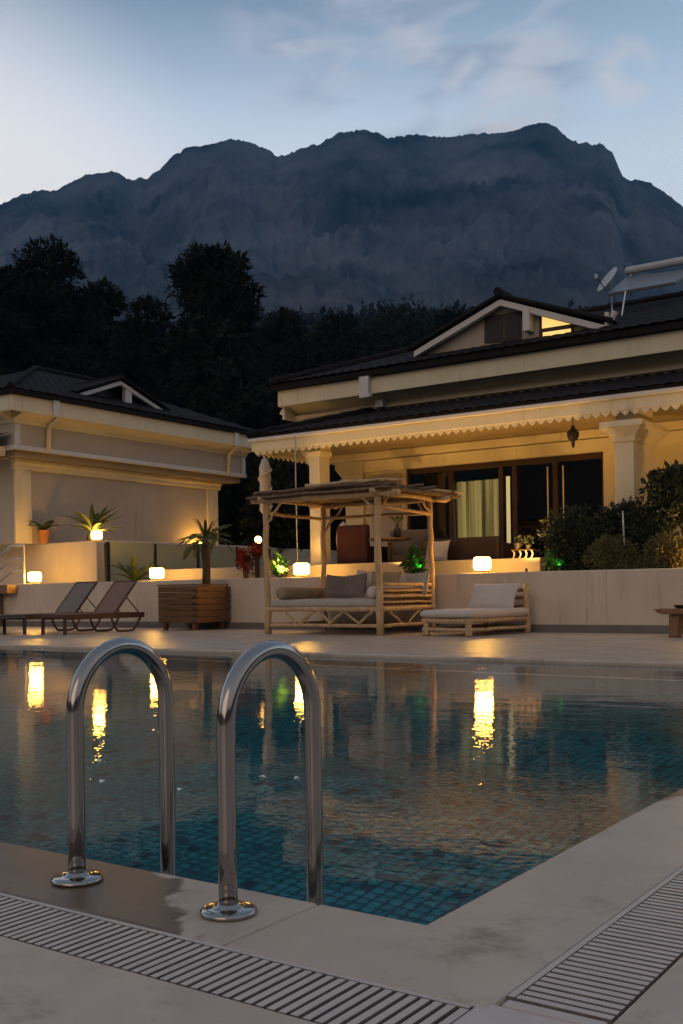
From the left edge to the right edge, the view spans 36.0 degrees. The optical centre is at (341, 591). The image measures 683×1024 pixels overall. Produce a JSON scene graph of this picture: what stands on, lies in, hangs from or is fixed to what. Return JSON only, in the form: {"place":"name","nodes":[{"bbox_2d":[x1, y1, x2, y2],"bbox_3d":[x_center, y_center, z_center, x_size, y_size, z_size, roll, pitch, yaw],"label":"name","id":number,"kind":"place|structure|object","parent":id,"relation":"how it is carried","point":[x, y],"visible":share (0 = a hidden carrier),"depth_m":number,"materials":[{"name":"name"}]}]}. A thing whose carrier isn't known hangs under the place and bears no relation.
{"place":"outdoors","nodes":[
{"label":"outdoors","id":0,"kind":"place"},
{"bbox_2d":[0,647,682,924],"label":"water","id":1,"kind":"structure","parent":0,"point":[448,786],"depth_m":4.45,"materials":[{"name":"teal liquid"}]},
{"bbox_2d":[0,123,682,331],"bbox_3d":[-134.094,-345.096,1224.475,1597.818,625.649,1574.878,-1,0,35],"label":"mountain","id":2,"kind":"structure","parent":0,"point":[546,213],"depth_m":1124.19,"materials":[{"name":"grey stone"}]},
{"bbox_2d":[0,626,682,666],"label":"deck","id":3,"kind":"structure","parent":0,"point":[638,649],"depth_m":14.06,"materials":[{"name":"stone"}]},
{"bbox_2d":[3,594,6,620],"bbox_3d":[-8.206,0.360,25.363,1.795,0.950,1.080,-1,0,35],"label":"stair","id":4,"kind":"object","parent":3,"relation":"on","point":[4,603],"visible":0.02,"depth_m":24.44,"materials":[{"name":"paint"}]},
{"bbox_2d":[0,544,24,583],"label":"stair railing","id":5,"kind":"object","parent":4,"relation":"on","point":[8,548],"visible":1,"depth_m":24.32,"materials":[{"name":"metal"}]},
{"bbox_2d":[0,585,16,625],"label":"wall bench","id":6,"kind":"object","parent":3,"relation":"on","point":[8,589],"depth_m":24.04,"materials":[{"name":"brown wood"}]},
{"bbox_2d":[0,614,25,633],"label":"sun lounger","id":7,"kind":"object","parent":3,"relation":"on","point":[22,617],"visible":1,"depth_m":18.96,"materials":[{"name":"grey plastic"}]},
{"bbox_2d":[2,581,100,633],"bbox_3d":[-5.444,0.297,19.972,0.624,0.960,1.950,-1,0,35],"label":"sun lounger","id":8,"kind":"object","parent":3,"relation":"on","point":[76,597],"visible":0.72,"depth_m":20.32,"materials":[{"name":"brown plastic"}]},
{"bbox_2d":[41,580,144,634],"bbox_3d":[-4.557,0.285,19.357,0.624,0.960,1.950,-1,0,35],"label":"sun lounger","id":9,"kind":"object","parent":3,"relation":"on","point":[113,600],"visible":1,"depth_m":19.62,"materials":[{"name":"brown fabric"}]},
{"bbox_2d":[157,584,230,629],"bbox_3d":[-2.861,0.303,20.329,1.040,0.875,0.978,-1,0,35],"label":"planter box","id":10,"kind":"object","parent":3,"relation":"on","point":[192,605],"visible":1,"depth_m":20.01,"materials":[{"name":"brown wood"}]},
{"bbox_2d":[178,517,234,583],"bbox_3d":[-2.601,-0.757,20.270,1.268,1.391,1.292,-1,0,35],"label":"palm","id":11,"kind":"object","parent":10,"relation":"on","point":[207,537],"visible":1,"depth_m":20.14,"materials":[{"name":"green plant"}]},
{"bbox_2d":[6,568,682,633],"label":"garden wall","id":12,"kind":"structure","parent":3,"relation":"on","point":[606,601],"depth_m":17.40,"materials":[{"name":"paint"}]},
{"bbox_2d":[28,572,40,583],"bbox_3d":[-7.029,-0.309,24.066,0.235,0.260,0.235,-1,0,36],"label":"lantern","id":13,"kind":"object","parent":12,"relation":"on","point":[34,577],"visible":0.95,"depth_m":23.98,"materials":[{"name":"beige"}]},
{"bbox_2d":[150,568,163,580],"bbox_3d":[-3.845,-0.353,21.857,0.235,0.260,0.235,-1,0,37],"label":"lantern","id":14,"kind":"object","parent":12,"relation":"on","point":[156,574],"visible":0.95,"depth_m":21.77,"materials":[{"name":"beige"}]},
{"bbox_2d":[294,563,308,576],"bbox_3d":[-0.751,-0.397,19.711,0.235,0.260,0.235,-1,0,34],"label":"lantern","id":15,"kind":"object","parent":12,"relation":"on","point":[301,569],"visible":0.98,"depth_m":19.62,"materials":[{"name":"beige"}]},
{"bbox_2d":[399,544,427,573],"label":"green plant","id":16,"kind":"object","parent":12,"relation":"on","point":[412,563],"visible":0.89,"depth_m":18.31,"materials":[{"name":"green plant"}]},
{"bbox_2d":[473,557,490,572],"bbox_3d":[2.352,-0.440,17.558,0.235,0.260,0.235,-1,0,39],"label":"lantern","id":17,"kind":"object","parent":12,"relation":"on","point":[481,564],"visible":0.95,"depth_m":17.47,"materials":[{"name":"beige"}]},
{"bbox_2d":[246,478,461,635],"bbox_3d":[0.259,-0.533,17.804,2.981,2.470,2.462,-1,0,35],"label":"canopy daybed","id":18,"kind":"object","parent":3,"relation":"on","point":[379,494],"visible":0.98,"depth_m":17.16,"materials":[{"name":"brown wood"}]},
{"bbox_2d":[276,587,324,599],"bbox_3d":[-0.673,0.038,18.029,0.214,0.216,1.264,-1,0,35],"label":"bolster","id":19,"kind":"object","parent":18,"relation":"on","point":[286,593],"visible":0.81,"depth_m":17.83,"materials":[{"name":"beige fabric"}]},
{"bbox_2d":[322,574,345,598],"bbox_3d":[-0.056,-0.069,17.991,0.544,0.459,0.234,-1,0,15],"label":"cushion","id":20,"kind":"object","parent":18,"relation":"on","point":[334,586],"visible":0.85,"depth_m":17.93,"materials":[{"name":"grey fabric"}]},
{"bbox_2d":[343,572,366,598],"bbox_3d":[0.231,-0.083,17.755,0.234,0.469,0.556,-1,0,-40],"label":"cushion","id":21,"kind":"object","parent":18,"relation":"on","point":[355,586],"visible":0.98,"depth_m":17.64,"materials":[{"name":"grey fabric"}]},
{"bbox_2d":[357,570,383,592],"bbox_3d":[0.462,-0.157,18.178,0.526,0.443,0.233,-1,0,23],"label":"cushion","id":22,"kind":"object","parent":18,"relation":"on","point":[369,579],"visible":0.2,"depth_m":18.11,"materials":[{"name":"white fabric"}]},
{"bbox_2d":[371,571,401,585],"bbox_3d":[0.723,-0.110,17.570,0.560,0.469,0.237,-1,0,27],"label":"cushion","id":23,"kind":"object","parent":18,"relation":"on","point":[391,577],"visible":0.32,"depth_m":17.50,"materials":[{"name":"beige fabric"}]},
{"bbox_2d":[367,586,413,598],"bbox_3d":[0.814,0.018,16.998,0.203,0.206,1.264,-1,0,35],"label":"bolster","id":24,"kind":"object","parent":18,"relation":"on","point":[371,592],"visible":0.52,"depth_m":16.50,"materials":[{"name":"white fabric"}]},
{"bbox_2d":[406,571,429,594],"bbox_3d":[1.268,-0.118,17.619,0.232,0.443,0.525,-1,0,-44],"label":"cushion","id":25,"kind":"object","parent":18,"relation":"on","point":[423,577],"visible":0.65,"depth_m":17.49,"materials":[{"name":"fabric"}]},
{"bbox_2d":[420,584,530,636],"bbox_3d":[2.107,0.285,16.313,0.920,0.793,1.696,-1,0,43],"label":"daybed","id":26,"kind":"object","parent":3,"relation":"on","point":[484,616],"visible":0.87,"depth_m":15.94,"materials":[{"name":"white fabric"}]},
{"bbox_2d":[467,583,520,608],"bbox_3d":[2.400,0.081,16.616,0.901,0.424,0.285,-1,0,42],"label":"pillow","id":27,"kind":"object","parent":26,"relation":"on","point":[493,595],"visible":0.96,"depth_m":16.51,"materials":[{"name":"white fabric"}]},
{"bbox_2d":[654,608,682,637],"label":"log bench","id":28,"kind":"object","parent":3,"relation":"on","point":[675,622],"visible":1,"depth_m":14.40,"materials":[{"name":"brown wood"}]},
{"bbox_2d":[674,605,682,608],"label":"bowl","id":29,"kind":"object","parent":28,"relation":"on","point":[679,606],"visible":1,"depth_m":14.40,"materials":[{"name":"black ceramic"}]},
{"bbox_2d":[0,936,682,1023],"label":"deck","id":30,"kind":"structure","parent":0,"point":[39,985],"depth_m":1.81,"materials":[{"name":"stone"}]},
{"bbox_2d":[0,893,472,1023],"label":"drain grate","id":31,"kind":"object","parent":30,"relation":"in","point":[311,994],"visible":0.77,"depth_m":1.95,"materials":[{"name":"plastic"}]},
{"bbox_2d":[452,1000,607,1023],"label":"drain corner","id":32,"kind":"object","parent":30,"relation":"in","point":[511,1012],"visible":1,"depth_m":1.73,"materials":[{"name":"plastic"}]},
{"bbox_2d":[507,866,682,1023],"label":"drain grate","id":33,"kind":"object","parent":30,"relation":"in","point":[613,969],"visible":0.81,"depth_m":1.97,"materials":[{"name":"plastic"}]},
{"bbox_2d":[0,0,682,205],"label":"sky","id":34,"kind":"structure","parent":0,"point":[123,87],"materials":[{"name":"blue"}]},
{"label":"terrace","id":35,"kind":"structure","parent":0,"visible":0},
{"bbox_2d":[104,543,109,581],"bbox_3d":[-5.202,-0.607,23.319,0.200,0.920,0.200,-1,0,35],"label":"rail post","id":36,"kind":"object","parent":35,"relation":"on","point":[107,561],"visible":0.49,"depth_m":23.28,"materials":[{"name":"black metal"}]},
{"bbox_2d":[105,555,162,580],"bbox_3d":[-4.481,-0.478,22.790,1.217,0.622,1.210,-1,0,-21],"label":"agave","id":37,"kind":"object","parent":35,"relation":"on","point":[131,572],"visible":0.8,"depth_m":22.62,"materials":[{"name":"green plant"}]},
{"bbox_2d":[0,541,336,584],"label":"terrace wall","id":38,"kind":"structure","parent":35,"relation":"on","point":[71,562],"depth_m":25.21,"materials":[{"name":"paint"}]},
{"bbox_2d":[28,520,58,543],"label":"potted plant","id":39,"kind":"object","parent":38,"relation":"on","point":[44,534],"visible":0.98,"depth_m":25.25,"materials":[{"name":"green plant"}]},
{"bbox_2d":[60,503,129,540],"bbox_3d":[-5.847,-1.622,24.777,1.454,0.898,1.524,-1,0,35],"label":"cycad","id":40,"kind":"object","parent":38,"relation":"on","point":[95,522],"visible":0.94,"depth_m":24.59,"materials":[{"name":"green plant"}]},
{"bbox_2d":[91,531,101,540],"bbox_3d":[-5.734,-1.294,24.594,0.200,0.235,0.200,-1,0,31],"label":"lantern","id":41,"kind":"object","parent":38,"relation":"on","point":[96,535],"visible":0.98,"depth_m":24.52,"materials":[{"name":"beige plastic"}]},
{"bbox_2d":[0,365,253,545],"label":"villa","id":42,"kind":"object","parent":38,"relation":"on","point":[150,468],"visible":0.99,"depth_m":26.98,"materials":[{"name":"white paint"}]},
{"bbox_2d":[218,453,269,545],"bbox_3d":[-3.018,-2.180,32.992,2.671,4.614,2.115,-1,0,35],"label":"bush","id":43,"kind":"object","parent":38,"relation":"on","point":[238,492],"visible":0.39,"depth_m":32.74,"materials":[{"name":"green plant"}]},
{"bbox_2d":[233,457,304,562],"bbox_3d":[-2.045,-2.060,30.472,2.074,4.103,2.220,-1,0,35],"label":"bush","id":44,"kind":"object","parent":38,"relation":"on","point":[282,530],"visible":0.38,"depth_m":30.16,"materials":[{"name":"green plant"}]},
{"bbox_2d":[281,461,339,555],"bbox_3d":[-1.166,-2.499,31.786,2.177,4.575,2.223,-1,0,35],"label":"bush","id":45,"kind":"object","parent":38,"relation":"on","point":[302,476],"visible":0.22,"depth_m":31.43,"materials":[{"name":"green plant"}]},
{"bbox_2d":[329,464,345,550],"bbox_3d":[-0.093,-2.323,32.977,2.141,4.402,2.131,-1,0,35],"label":"bush","id":46,"kind":"object","parent":38,"relation":"on","point":[335,477],"visible":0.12,"depth_m":32.54,"materials":[{"name":"green plant"}]},
{"bbox_2d":[105,540,270,580],"bbox_3d":[-3.633,-0.682,26.216,0.060,1.005,5.950,-1,0,35],"label":"glass balustrade","id":47,"kind":"object","parent":35,"relation":"on","point":[169,556],"visible":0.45,"depth_m":25.25,"materials":[{"name":"clear glass"}]},
{"bbox_2d":[235,548,255,577],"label":"flowering shrub","id":48,"kind":"object","parent":35,"relation":"on","point":[243,560],"visible":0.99,"depth_m":20.93,"materials":[{"name":"red plant"}]},
{"bbox_2d":[248,541,262,577],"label":"flowering shrub","id":49,"kind":"object","parent":35,"relation":"on","point":[257,550],"visible":0.93,"depth_m":20.96,"materials":[{"name":"red plant"}]},
{"bbox_2d":[255,536,261,542],"bbox_3d":[-1.831,-0.708,23.171,0.150,1.007,0.150,-1,0,35],"label":"globe lamp","id":50,"kind":"object","parent":35,"relation":"on","point":[258,539],"visible":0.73,"depth_m":23.12,"materials":[{"name":"beige glass"}]},
{"bbox_2d":[258,457,272,513],"bbox_3d":[-1.666,-1.602,23.047,0.500,2.790,0.500,-1,0,35],"label":"folded parasol","id":51,"kind":"object","parent":35,"relation":"on","point":[264,477],"visible":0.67,"depth_m":22.96,"materials":[{"name":"fabric"}]},
{"bbox_2d":[270,549,289,577],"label":"green plant","id":52,"kind":"object","parent":35,"relation":"on","point":[279,565],"visible":0.91,"depth_m":20.48,"materials":[{"name":"green plant"}]},
{"bbox_2d":[163,557,544,579],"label":"parapet","id":53,"kind":"structure","parent":35,"relation":"on","point":[497,565],"depth_m":19.78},
{"bbox_2d":[511,534,535,557],"bbox_3d":[3.121,-0.768,18.023,0.417,0.416,0.218,-1,0,35],"label":"plant table","id":54,"kind":"object","parent":53,"relation":"on","point":[517,546],"visible":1,"depth_m":18.01,"materials":[{"name":"green metal"}]},
{"bbox_2d":[542,548,570,570],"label":"green plant","id":55,"kind":"object","parent":35,"relation":"on","point":[552,563],"visible":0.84,"depth_m":17.14,"materials":[{"name":"green plant"}]},
{"bbox_2d":[535,503,608,570],"bbox_3d":[3.851,-0.853,17.055,1.368,1.187,0.818,-1,0,35],"label":"shrub","id":56,"kind":"object","parent":35,"relation":"on","point":[570,543],"visible":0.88,"depth_m":16.98,"materials":[{"name":"green plant"}]},
{"bbox_2d":[582,533,643,569],"bbox_3d":[4.269,-0.532,16.497,0.993,0.761,0.531,-1,0,35],"label":"clipped shrub","id":57,"kind":"object","parent":35,"relation":"on","point":[615,554],"visible":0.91,"depth_m":16.37,"materials":[{"name":"green plant"}]},
{"bbox_2d":[574,493,662,553],"bbox_3d":[4.450,-0.926,16.837,1.533,1.277,0.696,-1,0,35],"label":"shrub","id":58,"kind":"object","parent":35,"relation":"on","point":[611,523],"visible":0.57,"depth_m":16.70,"materials":[{"name":"green plant"}]},
{"bbox_2d":[622,511,625,562],"bbox_3d":[4.415,-0.773,16.403,0.058,0.962,0.028,-1,0,35],"label":"plant stake","id":59,"kind":"object","parent":35,"relation":"on","point":[623,527],"visible":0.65,"depth_m":16.40,"materials":[{"name":"metal"}]},
{"bbox_2d":[624,509,681,568],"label":"shrub","id":60,"kind":"object","parent":35,"relation":"on","point":[657,523],"visible":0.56,"depth_m":16.33,"materials":[{"name":"green plant"}]},
{"bbox_2d":[638,459,682,537],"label":"tree","id":61,"kind":"object","parent":35,"relation":"on","point":[666,494],"visible":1,"depth_m":16.33,"materials":[{"name":"green plant"}]},
{"bbox_2d":[640,526,682,568],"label":"clipped shrub","id":62,"kind":"object","parent":35,"relation":"on","point":[669,554],"visible":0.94,"depth_m":15.94,"materials":[{"name":"green plant"}]},
{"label":"hillside","id":63,"kind":"structure","parent":0,"visible":0},
{"bbox_2d":[0,265,55,410],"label":"broadleaf tree","id":64,"kind":"object","parent":63,"relation":"on","point":[17,326],"visible":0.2,"depth_m":43.73,"materials":[{"name":"green plant"}]},
{"bbox_2d":[0,233,134,391],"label":"broadleaf tree","id":65,"kind":"object","parent":63,"relation":"on","point":[49,299],"visible":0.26,"depth_m":47.07,"materials":[{"name":"green plant"}]},
{"bbox_2d":[55,275,160,396],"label":"broadleaf tree","id":66,"kind":"object","parent":63,"relation":"on","point":[103,294],"visible":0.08,"depth_m":51.55,"materials":[{"name":"green plant"}]},
{"bbox_2d":[119,294,192,407],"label":"broadleaf tree","id":67,"kind":"object","parent":63,"relation":"on","point":[148,343],"visible":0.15,"depth_m":59.10,"materials":[{"name":"green plant"}]},
{"bbox_2d":[157,239,279,544],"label":"tree","id":68,"kind":"object","parent":63,"relation":"on","point":[214,288],"visible":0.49,"depth_m":44.91,"materials":[{"name":"green plant"}]},
{"bbox_2d":[239,305,339,515],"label":"broadleaf tree","id":69,"kind":"object","parent":63,"relation":"on","point":[278,352],"visible":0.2,"depth_m":57.13,"materials":[{"name":"green plant"}]},
{"bbox_2d":[265,307,366,426],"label":"broadleaf tree","id":70,"kind":"object","parent":63,"relation":"on","point":[337,346],"visible":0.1,"depth_m":63.27,"materials":[{"name":"green plant"}]},
{"bbox_2d":[45,292,610,418],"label":"woodland","id":71,"kind":"object","parent":63,"relation":"on","point":[362,318],"visible":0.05,"depth_m":277.21,"materials":[{"name":"green plant"}]},
{"bbox_2d":[346,300,426,356],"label":"broadleaf tree","id":72,"kind":"object","parent":63,"relation":"on","point":[394,342],"visible":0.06,"depth_m":69.19,"materials":[{"name":"green plant"}]},
{"bbox_2d":[405,304,468,340],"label":"broadleaf tree","id":73,"kind":"object","parent":63,"relation":"on","point":[446,317],"visible":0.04,"depth_m":73.41,"materials":[{"name":"green plant"}]},
{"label":"porch floor","id":74,"kind":"structure","parent":0,"visible":0},
{"bbox_2d":[336,521,346,544],"bbox_3d":[0.040,-0.853,21.263,0.303,1.135,0.307,-1,0,35],"label":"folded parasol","id":75,"kind":"object","parent":74,"relation":"on","point":[343,523],"visible":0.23,"depth_m":21.24,"materials":[{"name":"fabric"}]},
{"bbox_2d":[337,524,387,563],"bbox_3d":[0.423,-0.801,21.077,0.750,1.020,0.790,-1,0,35],"label":"armchair","id":76,"kind":"object","parent":74,"relation":"on","point":[353,544],"visible":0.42,"depth_m":20.73,"materials":[{"name":"red fabric"}]},
{"bbox_2d":[368,537,410,561],"bbox_3d":[0.945,-0.666,20.515,0.840,0.735,0.840,-1,0,35],"label":"porch table","id":77,"kind":"object","parent":74,"relation":"on","point":[389,539],"visible":0.57,"depth_m":20.48,"materials":[{"name":"brown wood"}]},
{"bbox_2d":[387,516,403,536],"bbox_3d":[1.098,-1.281,20.465,0.404,0.491,0.429,-1,0,35],"label":"vase","id":78,"kind":"object","parent":77,"relation":"on","point":[397,529],"visible":0.91,"depth_m":20.36,"materials":[{"name":"black metal"}]},
{"bbox_2d":[387,529,427,561],"bbox_3d":[1.375,-0.779,21.105,0.860,0.950,0.790,-1,0,6],"label":"armchair","id":79,"kind":"object","parent":74,"relation":"on","point":[400,551],"visible":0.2,"depth_m":21.35,"materials":[{"name":"grey fabric"}]},
{"bbox_2d":[246,287,682,570],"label":"villa","id":80,"kind":"object","parent":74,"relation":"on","point":[481,405],"visible":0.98,"depth_m":20.99,"materials":[{"name":"beige paint"}]},
{"bbox_2d":[567,417,578,447],"bbox_3d":[4.044,-2.798,18.345,0.220,0.597,0.209,-1,0,35],"label":"hanging lantern","id":81,"kind":"object","parent":80,"relation":"hanging from","point":[572,434],"visible":0.98,"depth_m":18.28,"materials":[{"name":"black metal"}]},
{"bbox_2d":[595,267,616,310],"bbox_3d":[5.726,-6.443,22.617,0.517,1.065,0.489,-1,0,35],"label":"satellite dish","id":82,"kind":"object","parent":80,"relation":"attached to","point":[606,280],"visible":0.98,"depth_m":22.67,"materials":[{"name":"metal"}]},
{"bbox_2d":[604,291,625,325],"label":"vent pipes","id":83,"kind":"object","parent":80,"relation":"on","point":[614,314],"visible":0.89,"depth_m":19.82,"materials":[{"name":"grey metal"}]},
{"bbox_2d":[608,257,682,295],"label":"solar heater","id":84,"kind":"object","parent":80,"relation":"on","point":[631,283],"visible":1,"depth_m":22.19,"materials":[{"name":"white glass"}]},
{"bbox_2d":[422,536,516,560],"bbox_3d":[2.499,-0.680,20.611,1.710,0.720,0.790,-1,0,35],"label":"sofa","id":85,"kind":"object","parent":74,"relation":"on","point":[472,548],"visible":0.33,"depth_m":20.12,"materials":[{"name":"brown fabric"}]},
{"bbox_2d":[425,540,449,560],"bbox_3d":[1.855,-0.786,20.308,0.500,0.395,0.229,-1,0,35],"label":"cushion","id":86,"kind":"object","parent":85,"relation":"on","point":[440,550],"visible":0.69,"depth_m":20.20,"materials":[{"name":"white fabric"}]},
{"bbox_2d":[638,551,648,568],"bbox_3d":[5.411,-0.544,17.388,2.000,0.366,1.250,-1,0,35],"label":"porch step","id":87,"kind":"object","parent":74,"relation":"on","point":[640,566],"depth_m":17.00,"materials":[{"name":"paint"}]},
{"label":"pool basin","id":88,"kind":"structure","parent":0,"visible":0},
{"bbox_2d":[0,788,682,1007],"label":"pool coping","id":89,"kind":"object","parent":88,"relation":"on","point":[497,945],"visible":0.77,"depth_m":2.27,"materials":[{"name":"stone"}]},
{"bbox_2d":[50,637,323,921],"bbox_3d":[-0.360,0.885,2.552,0.614,1.539,0.422,-1,0,35],"label":"pool ladder","id":90,"kind":"object","parent":89,"relation":"attached to","point":[228,906],"visible":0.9,"depth_m":2.54,"materials":[{"name":"metal"}]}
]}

